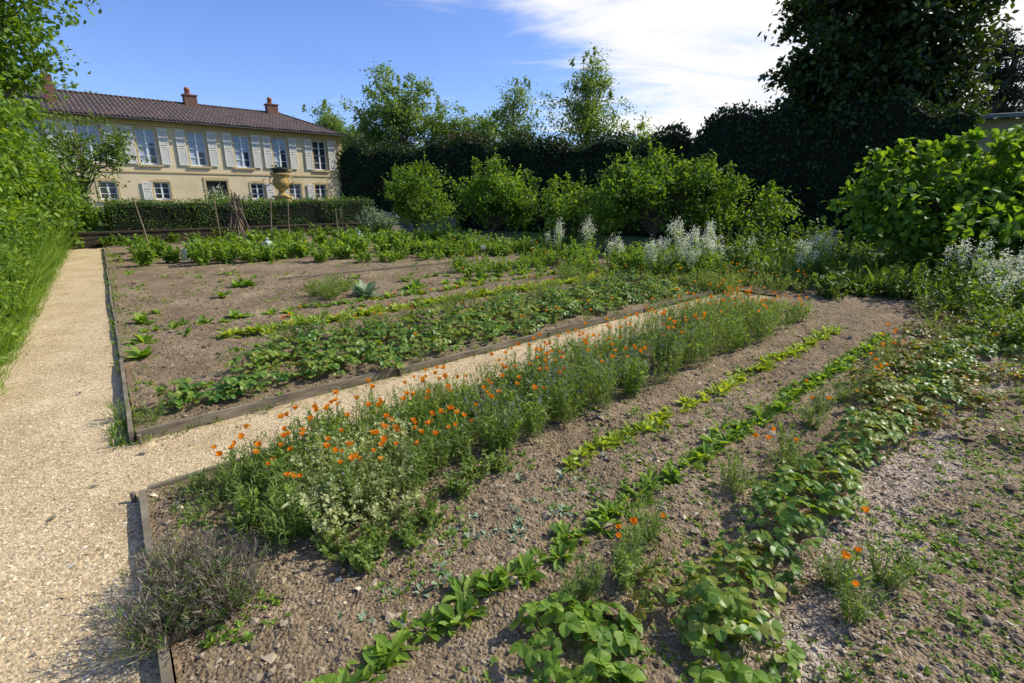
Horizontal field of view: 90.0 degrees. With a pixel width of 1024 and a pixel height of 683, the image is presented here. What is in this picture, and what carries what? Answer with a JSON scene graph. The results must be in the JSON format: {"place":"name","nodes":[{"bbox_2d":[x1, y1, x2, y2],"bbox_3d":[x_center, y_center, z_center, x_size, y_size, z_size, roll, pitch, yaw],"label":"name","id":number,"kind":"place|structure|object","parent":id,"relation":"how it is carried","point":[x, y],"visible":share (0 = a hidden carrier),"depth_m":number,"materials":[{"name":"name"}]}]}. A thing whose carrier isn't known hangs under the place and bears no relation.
{"place":"outdoors","nodes":[
{"label":"outdoors","id":0,"kind":"place"},
{"bbox_2d":[0,203,60,361],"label":"nettle bank","id":1,"kind":"structure","parent":0,"point":[12,258],"depth_m":8.24,"materials":[{"name":"green plant"}]},
{"bbox_2d":[269,164,293,201],"bbox_3d":[-12.050,-7.973,26.843,1.253,2.528,1.000,0,16,0],"label":"garden urn","id":2,"kind":"object","parent":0,"point":[281,180],"visible":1,"depth_m":26.49,"materials":[{"name":"stone"}]},
{"bbox_2d":[0,247,774,682],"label":"gravel path","id":3,"kind":"structure","parent":0,"point":[60,577],"depth_m":3.52,"materials":[{"name":"beige gravel"}]},
{"bbox_2d":[46,392,97,520],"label":"fallen leaves","id":4,"kind":"object","parent":3,"relation":"on","point":[51,517],"visible":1,"depth_m":2.94,"materials":[{"name":"brown plant"}]},
{"bbox_2d":[2,207,1023,682],"bbox_3d":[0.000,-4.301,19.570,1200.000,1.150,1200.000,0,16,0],"label":"ground","id":5,"kind":"structure","parent":0,"point":[606,249],"depth_m":19.62,"materials":[{"name":"green soil"}]},
{"bbox_2d":[0,187,39,240],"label":"hazel shrub","id":6,"kind":"object","parent":5,"relation":"on","point":[10,211],"visible":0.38,"depth_m":10.70,"materials":[{"name":"green plant"}]},
{"bbox_2d":[0,71,60,229],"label":"hazel shrub","id":7,"kind":"object","parent":5,"relation":"on","point":[8,186],"visible":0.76,"depth_m":12.12,"materials":[{"name":"green plant"}]},
{"bbox_2d":[0,220,79,395],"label":"tall grass bank","id":8,"kind":"structure","parent":5,"relation":"on","point":[55,256],"depth_m":8.54,"materials":[{"name":"green plant"}]},
{"bbox_2d":[1,123,87,242],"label":"hazel shrub","id":9,"kind":"object","parent":5,"relation":"on","point":[51,178],"visible":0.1,"depth_m":15.73,"materials":[{"name":"green plant"}]},
{"bbox_2d":[0,84,101,257],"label":"hazel shrub","id":10,"kind":"object","parent":5,"relation":"on","point":[51,194],"visible":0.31,"depth_m":13.84,"materials":[{"name":"green plant"}]},
{"bbox_2d":[23,77,91,92],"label":"background tree","id":11,"kind":"object","parent":5,"relation":"on","point":[64,87],"depth_m":45.38,"materials":[{"name":"green plant"}]},
{"bbox_2d":[0,0,121,129],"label":"ash tree","id":12,"kind":"object","parent":5,"relation":"on","point":[12,19],"visible":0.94,"depth_m":14.24,"materials":[{"name":"green plant"}]},
{"bbox_2d":[40,153,91,248],"bbox_3d":[-15.947,-4.520,16.913,2.991,3.991,3.231,-12,20,-37],"label":"hazel shrub","id":13,"kind":"object","parent":5,"relation":"on","point":[65,218],"visible":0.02,"depth_m":17.31,"materials":[{"name":"green plant"}]},
{"bbox_2d":[58,179,105,231],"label":"hazel shrub","id":14,"kind":"object","parent":5,"relation":"on","point":[88,224],"visible":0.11,"depth_m":18.57,"materials":[{"name":"green plant"}]},
{"bbox_2d":[25,96,154,205],"bbox_3d":[-16.358,-6.901,19.648,4.456,4.918,3.620,5,17,18],"label":"apple tree","id":15,"kind":"object","parent":5,"relation":"on","point":[81,159],"visible":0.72,"depth_m":19.44,"materials":[{"name":"green plant"}]},
{"bbox_2d":[34,118,340,206],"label":"walls","id":16,"kind":"structure","parent":5,"relation":"on","point":[187,186],"depth_m":34.61,"materials":[{"name":"paint"}]},
{"bbox_2d":[12,119,330,201],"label":"window surrounds","id":17,"kind":"object","parent":16,"relation":"attached to","point":[190,166],"visible":0.76,"depth_m":34.61,"materials":[{"name":"stone"}]},
{"bbox_2d":[7,120,335,199],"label":"shutters","id":18,"kind":"object","parent":17,"relation":"attached to","point":[182,151],"visible":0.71,"depth_m":34.78,"materials":[{"name":"paint"}]},
{"bbox_2d":[17,120,326,199],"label":"windows","id":19,"kind":"structure","parent":16,"relation":"attached to","point":[197,149],"depth_m":34.43,"materials":[{"name":"glass"}]},
{"bbox_2d":[0,87,346,137],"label":"roof","id":20,"kind":"structure","parent":16,"relation":"on","point":[78,103],"depth_m":34.26,"materials":[{"name":"tile"}]},
{"bbox_2d":[39,67,56,102],"bbox_3d":[-27.176,-15.124,29.916,0.500,2.700,0.600,-15,21,-41],"label":"chimney","id":21,"kind":"object","parent":20,"relation":"on","point":[48,87],"visible":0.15,"depth_m":29.82,"materials":[{"name":"brick"}]},
{"bbox_2d":[181,87,197,105],"bbox_3d":[-23.273,-17.565,36.950,0.920,1.440,0.720,-15,21,-41],"label":"chimney","id":22,"kind":"object","parent":20,"relation":"on","point":[188,98],"visible":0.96,"depth_m":36.71,"materials":[{"name":"brick"}]},
{"bbox_2d":[263,97,278,113],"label":"chimney","id":23,"kind":"object","parent":20,"relation":"on","point":[270,108],"visible":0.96,"depth_m":40.49,"materials":[{"name":"brick"}]},
{"bbox_2d":[40,113,342,199],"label":"cornice","id":24,"kind":"structure","parent":16,"relation":"attached to","point":[176,125],"depth_m":34.20,"materials":[{"name":"stone"}]},
{"bbox_2d":[70,190,364,245],"bbox_3d":[-11.774,-5.332,21.815,11.405,2.085,3.226,-14,21,-40],"label":"hedge","id":25,"kind":"object","parent":5,"relation":"on","point":[109,241],"visible":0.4,"depth_m":19.36,"materials":[{"name":"green plant"}]},
{"bbox_2d":[202,182,232,203],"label":"rose bush","id":26,"kind":"object","parent":5,"relation":"on","point":[220,194],"visible":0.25,"depth_m":22.26,"materials":[{"name":"green plant"}]},
{"bbox_2d":[225,190,251,242],"bbox_3d":[-10.393,-4.702,19.400,1.128,2.034,1.014,0,16,0],"label":"bean pole teepee","id":27,"kind":"object","parent":5,"relation":"on","point":[232,204],"visible":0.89,"depth_m":19.28,"materials":[{"name":"wood"}]},
{"bbox_2d":[104,194,373,230],"bbox_3d":[-10.935,-5.661,22.157,10.665,1.368,1.305,-14,21,-40],"label":"clipped box hedge","id":28,"kind":"object","parent":5,"relation":"on","point":[121,216],"visible":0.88,"depth_m":21.03,"materials":[{"name":"green plant"}]},
{"bbox_2d":[63,216,459,248],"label":"retaining wall","id":29,"kind":"structure","parent":5,"relation":"on","point":[92,239],"depth_m":20.07,"materials":[{"name":"stone"}]},
{"bbox_2d":[293,99,363,150],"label":"young ash tree","id":30,"kind":"object","parent":5,"relation":"on","point":[330,121],"visible":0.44,"depth_m":43.15,"materials":[{"name":"green plant"}]},
{"bbox_2d":[373,212,410,231],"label":"stone steps","id":31,"kind":"structure","parent":5,"relation":"on","point":[396,228],"depth_m":26.45,"materials":[{"name":"grey stone"}]},
{"bbox_2d":[334,60,474,150],"bbox_3d":[-7.746,-14.382,37.632,10.207,10.888,6.830,0,16,0],"label":"ash tree","id":32,"kind":"object","parent":5,"relation":"on","point":[393,115],"visible":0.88,"depth_m":36.43,"materials":[{"name":"green plant"}]},
{"bbox_2d":[129,323,683,682],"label":"timber bed edging","id":33,"kind":"object","parent":5,"relation":"on","point":[166,667],"visible":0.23,"depth_m":2.80,"materials":[{"name":"brown wood"}]},
{"bbox_2d":[103,235,711,443],"bbox_3d":[-4.702,-2.159,14.066,10.199,0.206,19.148,-12,20,-36],"label":"timber bed edging","id":34,"kind":"object","parent":5,"relation":"on","point":[207,418],"visible":0.52,"depth_m":4.96,"materials":[{"name":"brown wood"}]},
{"bbox_2d":[377,151,459,234],"bbox_3d":[-3.828,-5.961,21.187,3.522,3.677,3.841,0,16,0],"label":"pruned fruit tree","id":35,"kind":"object","parent":5,"relation":"on","point":[413,196],"visible":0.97,"depth_m":21.18,"materials":[{"name":"green plant"}]},
{"bbox_2d":[436,124,487,144],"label":"tree","id":36,"kind":"object","parent":5,"relation":"on","point":[467,133],"visible":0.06,"depth_m":31.42,"materials":[{"name":"green plant"}]},
{"bbox_2d":[439,106,514,141],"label":"background tree","id":37,"kind":"object","parent":5,"relation":"on","point":[481,124],"visible":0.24,"depth_m":38.24,"materials":[{"name":"green plant"}]},
{"bbox_2d":[424,147,551,238],"bbox_3d":[-0.749,-5.205,18.764,4.478,3.558,3.251,7,17,23],"label":"pruned fruit tree","id":38,"kind":"object","parent":5,"relation":"on","point":[497,200],"visible":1,"depth_m":18.16,"materials":[{"name":"green plant"}]},
{"bbox_2d":[350,238,651,282],"bbox_3d":[0.006,-2.185,13.157,8.304,0.625,4.760,13,20,38],"label":"flowering border","id":39,"kind":"object","parent":5,"relation":"on","point":[459,264],"visible":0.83,"depth_m":12.42,"materials":[{"name":"green plant"}]},
{"bbox_2d":[334,119,694,237],"bbox_3d":[-0.992,-8.585,27.395,21.240,5.498,2.760,8,18,27],"label":"tall dark hedge","id":40,"kind":"object","parent":5,"relation":"on","point":[364,167],"visible":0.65,"depth_m":26.11,"materials":[{"name":"green plant"}]},
{"bbox_2d":[483,75,546,144],"bbox_3d":[0.049,-13.225,35.542,4.808,9.774,4.215,0,16,0],"label":"birch tree","id":41,"kind":"object","parent":5,"relation":"on","point":[510,109],"visible":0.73,"depth_m":34.72,"materials":[{"name":"green plant"}]},
{"bbox_2d":[101,235,1023,682],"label":"weeds","id":42,"kind":"object","parent":5,"relation":"on","point":[211,637],"visible":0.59,"depth_m":2.77,"materials":[{"name":"green plant"}]},
{"bbox_2d":[528,169,618,246],"bbox_3d":[2.315,-4.471,17.619,3.218,2.782,2.510,-6,17,-21],"label":"pruned fruit tree","id":43,"kind":"object","parent":5,"relation":"on","point":[568,204],"visible":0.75,"depth_m":17.24,"materials":[{"name":"green plant"}]},
{"bbox_2d":[532,42,640,147],"bbox_3d":[4.958,-13.754,34.341,6.950,11.456,5.878,9,18,27],"label":"birch tree","id":44,"kind":"object","parent":5,"relation":"on","point":[587,120],"visible":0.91,"depth_m":33.62,"materials":[{"name":"green plant"}]},
{"bbox_2d":[618,106,661,144],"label":"background tree","id":45,"kind":"object","parent":5,"relation":"on","point":[641,127],"visible":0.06,"depth_m":36.36,"materials":[{"name":"green plant"}]},
{"bbox_2d":[577,134,756,245],"bbox_3d":[4.745,-4.555,16.175,5.516,3.717,3.569,0,16,0],"label":"pruned fruit tree","id":46,"kind":"object","parent":5,"relation":"on","point":[640,188],"visible":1,"depth_m":15.71,"materials":[{"name":"green plant"}]},
{"bbox_2d":[381,218,1023,356],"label":"mixed border plants","id":47,"kind":"object","parent":5,"relation":"on","point":[945,288],"visible":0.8,"depth_m":10.26,"materials":[{"name":"green plant"}]},
{"bbox_2d":[711,178,808,249],"bbox_3d":[7.476,-3.737,15.647,2.864,2.431,2.343,4,16,15],"label":"climbing rose bush","id":48,"kind":"object","parent":5,"relation":"on","point":[771,197],"visible":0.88,"depth_m":15.53,"materials":[{"name":"green plant"}]},
{"bbox_2d":[683,83,982,246],"bbox_3d":[11.784,-6.658,19.886,9.477,5.761,2.990,9,18,29],"label":"tall dark hedge","id":49,"kind":"object","parent":5,"relation":"on","point":[761,149],"visible":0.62,"depth_m":19.29,"materials":[{"name":"green plant"}]},
{"bbox_2d":[757,0,1023,139],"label":"horse chestnut tree","id":50,"kind":"object","parent":5,"relation":"on","point":[878,46],"visible":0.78,"depth_m":18.62,"materials":[{"name":"green plant"}]},
{"bbox_2d":[820,124,1023,282],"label":"lilac bush","id":51,"kind":"object","parent":5,"relation":"on","point":[975,203],"visible":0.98,"depth_m":10.28,"materials":[{"name":"green plant"}]},
{"bbox_2d":[944,233,1023,293],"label":"white valerian","id":52,"kind":"object","parent":5,"relation":"on","point":[963,259],"visible":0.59,"depth_m":8.62,"materials":[{"name":"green plant"}]},
{"bbox_2d":[965,25,1023,119],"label":"cedar tree","id":53,"kind":"object","parent":5,"relation":"on","point":[1008,76],"visible":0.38,"depth_m":33.67,"materials":[{"name":"green plant"}]},
{"bbox_2d":[977,112,1023,174],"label":"outbuilding","id":54,"kind":"structure","parent":5,"relation":"on","point":[1001,124],"depth_m":23.00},
{"bbox_2d":[6,0,1023,145],"label":"sky","id":55,"kind":"structure","parent":0,"point":[684,60],"materials":[{"name":"blue"}]},
{"bbox_2d":[105,236,1023,682],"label":"garden bed soil","id":56,"kind":"structure","parent":0,"point":[885,310],"depth_m":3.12,"materials":[{"name":"brown soil"}]},
{"bbox_2d":[132,197,149,246],"bbox_3d":[-10.867,-3.309,15.083,0.226,1.804,0.040,-10,19,-33],"label":"garden stake","id":57,"kind":"object","parent":56,"relation":"on","point":[141,221],"visible":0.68,"depth_m":15.01,"materials":[{"name":"wood"}]},
{"bbox_2d":[79,520,281,667],"bbox_3d":[-1.447,1.029,2.252,0.715,0.340,0.812,-13,20,-38],"label":"lavender bush","id":58,"kind":"object","parent":56,"relation":"on","point":[187,582],"visible":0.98,"depth_m":2.17,"materials":[{"name":"grey plant"}]},
{"bbox_2d":[181,244,190,260],"bbox_3d":[-9.089,-2.530,14.440,0.460,0.515,0.460,0,16,0],"label":"garden cloche","id":59,"kind":"object","parent":56,"relation":"on","point":[183,255],"visible":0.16,"depth_m":14.27,"materials":[{"name":"clear glass"}]},
{"bbox_2d":[213,199,221,239],"bbox_3d":[-9.649,-3.782,16.834,0.140,1.752,0.041,13,20,38],"label":"garden stake","id":60,"kind":"object","parent":56,"relation":"on","point":[217,219],"visible":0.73,"depth_m":16.77,"materials":[{"name":"wood"}]},
{"bbox_2d":[270,198,272,237],"bbox_3d":[-8.787,-4.317,18.713,0.044,1.753,0.202,9,18,29],"label":"garden stake","id":61,"kind":"object","parent":56,"relation":"on","point":[271,217],"visible":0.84,"depth_m":18.65,"materials":[{"name":"wood"}]},
{"bbox_2d":[287,197,289,233],"bbox_3d":[-8.557,-4.608,19.643,0.161,1.802,0.041,-13,20,-37],"label":"garden stake","id":62,"kind":"object","parent":56,"relation":"on","point":[288,216],"visible":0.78,"depth_m":19.58,"materials":[{"name":"wood"}]},
{"bbox_2d":[120,222,487,265],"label":"potato plants","id":63,"kind":"object","parent":56,"relation":"on","point":[283,246],"visible":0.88,"depth_m":14.86,"materials":[{"name":"green plant"}]},
{"bbox_2d":[302,273,354,299],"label":"dill clump","id":64,"kind":"object","parent":56,"relation":"on","point":[328,288],"visible":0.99,"depth_m":9.16,"materials":[{"name":"green plant"}]},
{"bbox_2d":[169,444,519,573],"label":"herb plants","id":65,"kind":"object","parent":56,"relation":"on","point":[428,513],"visible":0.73,"depth_m":2.80,"materials":[{"name":"green plant"}]},
{"bbox_2d":[123,265,565,360],"bbox_3d":[-2.835,-1.181,10.262,4.267,0.202,9.325,12,20,37],"label":"cabbage seedling row","id":66,"kind":"object","parent":56,"relation":"on","point":[136,353],"visible":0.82,"depth_m":8.59,"materials":[{"name":"green plant"}]},
{"bbox_2d":[281,409,426,537],"bbox_3d":[-0.916,0.728,3.035,0.797,0.489,1.112,-4,16,-12],"label":"pale foliage plant","id":67,"kind":"object","parent":56,"relation":"on","point":[329,517],"visible":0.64,"depth_m":2.85,"materials":[{"name":"green plant"}]},
{"bbox_2d":[348,280,379,296],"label":"cabbage plant","id":68,"kind":"object","parent":56,"relation":"on","point":[361,289],"visible":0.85,"depth_m":9.18,"materials":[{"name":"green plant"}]},
{"bbox_2d":[355,202,399,232],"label":"silver foliage bush","id":69,"kind":"object","parent":56,"relation":"on","point":[370,221],"visible":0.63,"depth_m":23.11,"materials":[{"name":"green plant"}]},
{"bbox_2d":[279,260,476,279],"bbox_3d":[-2.999,-1.748,12.603,5.194,0.158,0.075,-12,20,-37],"label":"timber divider board","id":70,"kind":"object","parent":56,"relation":"on","point":[409,266],"visible":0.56,"depth_m":12.40,"materials":[{"name":"brown wood"}]},
{"bbox_2d":[215,271,599,339],"bbox_3d":[-0.947,-0.863,8.986,7.718,0.336,0.709,-14,21,-40],"label":"lettuce row","id":71,"kind":"object","parent":56,"relation":"on","point":[258,327],"visible":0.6,"depth_m":7.84,"materials":[{"name":"green plant"}]},
{"bbox_2d":[150,270,701,409],"bbox_3d":[0.020,-0.477,7.437,8.888,0.417,2.053,-13,21,-39],"label":"strawberry row","id":72,"kind":"object","parent":56,"relation":"on","point":[565,299],"visible":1,"depth_m":6.14,"materials":[{"name":"green plant"}]},
{"bbox_2d":[267,264,719,362],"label":"vegetable plants","id":73,"kind":"object","parent":56,"relation":"on","point":[346,322],"visible":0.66,"depth_m":7.58,"materials":[{"name":"green plant"}]},
{"bbox_2d":[210,279,816,553],"bbox_3d":[1.196,-0.015,5.243,7.701,0.718,1.404,-14,21,-40],"label":"wildflower strip","id":74,"kind":"object","parent":56,"relation":"on","point":[631,367],"visible":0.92,"depth_m":3.92,"materials":[{"name":"green plant"}]},
{"bbox_2d":[545,214,624,266],"bbox_3d":[1.826,-2.492,12.884,2.335,1.409,0.793,14,21,41],"label":"white valerian","id":75,"kind":"object","parent":56,"relation":"on","point":[588,231],"visible":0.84,"depth_m":12.76,"materials":[{"name":"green plant"}]},
{"bbox_2d":[303,332,892,682],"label":"spinach row","id":76,"kind":"object","parent":56,"relation":"on","point":[377,655],"visible":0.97,"depth_m":2.57,"materials":[{"name":"green plant"}]},
{"bbox_2d":[443,325,842,540],"bbox_3d":[2.026,0.403,4.858,6.494,0.130,0.406,-14,21,-41],"label":"lettuce row","id":77,"kind":"object","parent":56,"relation":"on","point":[649,424],"visible":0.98,"depth_m":4.28,"materials":[{"name":"green plant"}]},
{"bbox_2d":[509,591,804,682],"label":"strawberry plant","id":78,"kind":"object","parent":56,"relation":"on","point":[580,618],"visible":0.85,"depth_m":1.98,"materials":[{"name":"green plant"}]},
{"bbox_2d":[642,217,726,278],"bbox_3d":[3.766,-1.971,11.027,1.909,1.456,1.299,0,16,0],"label":"white valerian","id":79,"kind":"object","parent":56,"relation":"on","point":[707,240],"visible":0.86,"depth_m":11.07,"materials":[{"name":"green plant"}]},
{"bbox_2d":[557,323,928,627],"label":"california poppy clumps","id":80,"kind":"object","parent":56,"relation":"on","point":[626,561],"visible":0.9,"depth_m":2.40,"materials":[{"name":"green plant"}]},
{"bbox_2d":[731,226,842,271],"bbox_3d":[6.165,-2.041,11.559,2.440,1.215,0.655,3,16,11],"label":"white valerian","id":81,"kind":"object","parent":56,"relation":"on","point":[812,244],"visible":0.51,"depth_m":11.47,"materials":[{"name":"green plant"}]},
{"bbox_2d":[793,231,831,276],"bbox_3d":[5.997,-1.683,10.398,0.987,1.211,0.625,-14,21,-40],"label":"white valerian","id":82,"kind":"object","parent":56,"relation":"on","point":[803,257],"visible":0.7,"depth_m":10.27,"materials":[{"name":"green plant"}]},
{"bbox_2d":[634,301,1023,673],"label":"strawberry row","id":83,"kind":"object","parent":56,"relation":"on","point":[948,355],"visible":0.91,"depth_m":3.03,"materials":[{"name":"green plant"}]},
{"bbox_2d":[670,341,1023,682],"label":"wood chip mulch","id":84,"kind":"object","parent":56,"relation":"on","point":[827,646],"visible":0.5,"depth_m":2.47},
{"bbox_2d":[833,261,908,295],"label":"iris clump","id":85,"kind":"object","parent":56,"relation":"on","point":[870,278],"visible":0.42,"depth_m":9.34,"materials":[{"name":"green plant"}]},
{"bbox_2d":[967,248,1023,319],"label":"white valerian","id":86,"kind":"object","parent":56,"relation":"on","point":[998,288],"visible":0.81,"depth_m":7.04,"materials":[{"name":"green plant"}]}
]}

